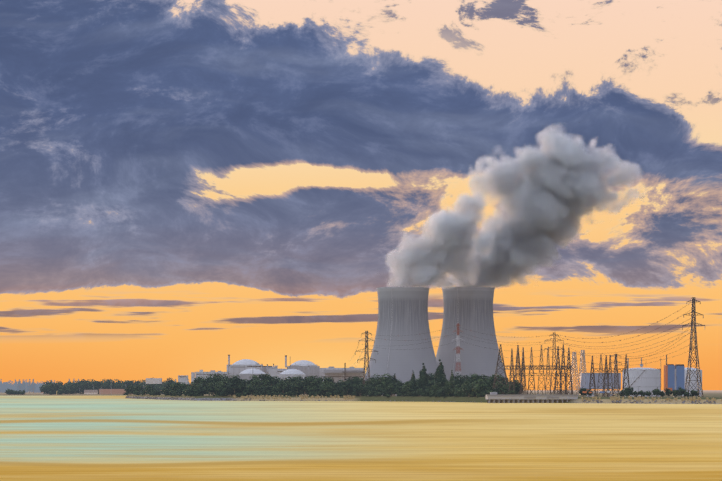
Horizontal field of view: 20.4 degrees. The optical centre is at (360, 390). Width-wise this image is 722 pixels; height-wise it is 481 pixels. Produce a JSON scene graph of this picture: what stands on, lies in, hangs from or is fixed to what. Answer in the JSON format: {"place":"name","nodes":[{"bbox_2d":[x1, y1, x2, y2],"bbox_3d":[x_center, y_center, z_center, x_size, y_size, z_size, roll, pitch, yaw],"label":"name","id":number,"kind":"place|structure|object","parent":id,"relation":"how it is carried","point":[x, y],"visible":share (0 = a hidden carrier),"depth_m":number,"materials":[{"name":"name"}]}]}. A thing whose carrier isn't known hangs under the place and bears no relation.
{"place":"outdoors","nodes":[
{"label":"outdoors","id":0,"kind":"place"},
{"bbox_2d":[0,396,721,480],"bbox_3d":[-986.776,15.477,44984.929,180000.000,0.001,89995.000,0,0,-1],"label":"river water","id":1,"kind":"structure","parent":0,"point":[82,438],"depth_m":616.46,"materials":[{"name":"yellow liquid"}]},
{"bbox_2d":[485,392,577,402],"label":"jetty","id":2,"kind":"object","parent":1,"relation":"in","point":[493,397],"visible":0.77,"depth_m":2384.20,"materials":[{"name":"grey concrete"}]},
{"bbox_2d":[0,390,721,397],"bbox_3d":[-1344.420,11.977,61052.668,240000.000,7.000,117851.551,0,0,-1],"label":"ground","id":3,"kind":"structure","parent":0,"point":[712,393],"depth_m":5756.14,"materials":[{"name":"green plant"}]},
{"bbox_2d":[41,389,125,394],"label":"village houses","id":4,"kind":"structure","parent":3,"relation":"on","point":[111,391],"depth_m":5797.62,"materials":[{"name":"tile"}]},
{"bbox_2d":[0,379,189,392],"bbox_3d":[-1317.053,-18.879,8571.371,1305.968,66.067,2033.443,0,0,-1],"label":"distant trees","id":5,"kind":"object","parent":3,"relation":"on","point":[29,387],"visible":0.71,"depth_m":9369.83,"materials":[{"name":"grey plant"}]},
{"bbox_2d":[5,377,210,394],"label":"bank trees","id":6,"kind":"object","parent":3,"relation":"on","point":[68,387],"visible":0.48,"depth_m":5871.75,"materials":[{"name":"green plant"}]},
{"bbox_2d":[146,355,364,383],"bbox_3d":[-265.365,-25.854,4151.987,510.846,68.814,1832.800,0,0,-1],"label":"power plant buildings","id":7,"kind":"structure","parent":3,"relation":"on","point":[244,369],"depth_m":3393.80,"materials":[{"name":"concrete"}]},
{"bbox_2d":[355,331,377,383],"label":"pylon","id":8,"kind":"object","parent":3,"relation":"on","point":[367,351],"visible":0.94,"depth_m":2893.00,"materials":[{"name":"grey metal"}]},
{"bbox_2d":[365,287,437,395],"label":"cooling tower","id":9,"kind":"structure","parent":3,"relation":"on","point":[403,310],"depth_m":2998.80,"materials":[{"name":"concrete"}]},
{"bbox_2d":[123,359,698,397],"bbox_3d":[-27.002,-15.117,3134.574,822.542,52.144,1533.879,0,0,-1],"label":"trees","id":10,"kind":"object","parent":3,"relation":"on","point":[437,383],"visible":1,"depth_m":2842.19,"materials":[{"name":"green plant"}]},
{"bbox_2d":[453,323,462,378],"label":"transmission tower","id":11,"kind":"structure","parent":3,"relation":"on","point":[457,349],"depth_m":2876.13,"materials":[{"name":"grey metal"}]},
{"bbox_2d":[436,286,508,381],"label":"cooling tower","id":12,"kind":"structure","parent":3,"relation":"on","point":[467,308],"depth_m":3104.85,"materials":[{"name":"concrete"}]},
{"bbox_2d":[386,287,609,393],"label":"site clutter","id":13,"kind":"object","parent":3,"relation":"on","point":[454,359],"visible":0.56,"depth_m":2519.76,"materials":[{"name":"grey paint"}]},
{"bbox_2d":[492,344,573,394],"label":"switchyard","id":14,"kind":"object","parent":3,"relation":"on","point":[522,367],"visible":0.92,"depth_m":2485.32,"materials":[{"name":"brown metal"}]},
{"bbox_2d":[545,332,563,394],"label":"pylon","id":15,"kind":"object","parent":3,"relation":"on","point":[554,357],"visible":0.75,"depth_m":2747.86,"materials":[{"name":"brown metal"}]},
{"bbox_2d":[352,302,691,365],"bbox_3d":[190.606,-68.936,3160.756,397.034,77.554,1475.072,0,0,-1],"label":"power lines","id":16,"kind":"object","parent":15,"relation":"attached to","point":[577,345],"visible":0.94,"depth_m":2590.18,"materials":[{"name":"grey metal"}]},
{"bbox_2d":[568,352,579,394],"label":"lattice tower","id":17,"kind":"structure","parent":3,"relation":"on","point":[575,367],"depth_m":3600.26,"materials":[{"name":"grey metal"}]},
{"bbox_2d":[577,350,586,393],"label":"lattice tower","id":18,"kind":"structure","parent":3,"relation":"on","point":[583,359],"depth_m":3600.95,"materials":[{"name":"grey metal"}]},
{"bbox_2d":[588,354,630,396],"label":"switchyard","id":19,"kind":"object","parent":3,"relation":"on","point":[607,375],"visible":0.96,"depth_m":2547.33,"materials":[{"name":"grey metal"}]},
{"bbox_2d":[610,354,621,394],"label":"pylon","id":20,"kind":"object","parent":3,"relation":"on","point":[615,362],"visible":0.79,"depth_m":2900.45,"materials":[{"name":"grey metal"}]},
{"bbox_2d":[580,364,701,396],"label":"storage tanks","id":21,"kind":"object","parent":3,"relation":"on","point":[645,379],"visible":0.65,"depth_m":2714.59,"materials":[{"name":"white metal"}]},
{"bbox_2d":[660,358,684,391],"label":"blue building","id":22,"kind":"structure","parent":3,"relation":"on","point":[674,377],"depth_m":2563.40,"materials":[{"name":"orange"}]},
{"bbox_2d":[682,297,704,396],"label":"pylon","id":23,"kind":"object","parent":3,"relation":"on","point":[694,331],"visible":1,"depth_m":2451.09,"materials":[{"name":"grey metal"}]},
{"bbox_2d":[0,0,721,389],"label":"sky","id":24,"kind":"structure","parent":0,"point":[186,186],"materials":[{"name":"blue"}]},
{"bbox_2d":[127,395,721,403],"bbox_3d":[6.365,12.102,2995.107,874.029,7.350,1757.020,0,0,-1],"label":"shoreline","id":25,"kind":"structure","parent":0,"point":[445,399],"depth_m":2704.38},
{"bbox_2d":[125,395,721,403],"bbox_3d":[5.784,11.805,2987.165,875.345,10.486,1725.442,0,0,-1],"label":"shore reeds","id":26,"kind":"object","parent":25,"relation":"on","point":[618,399],"visible":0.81,"depth_m":2621.90,"materials":[{"name":"plant"}]}
]}

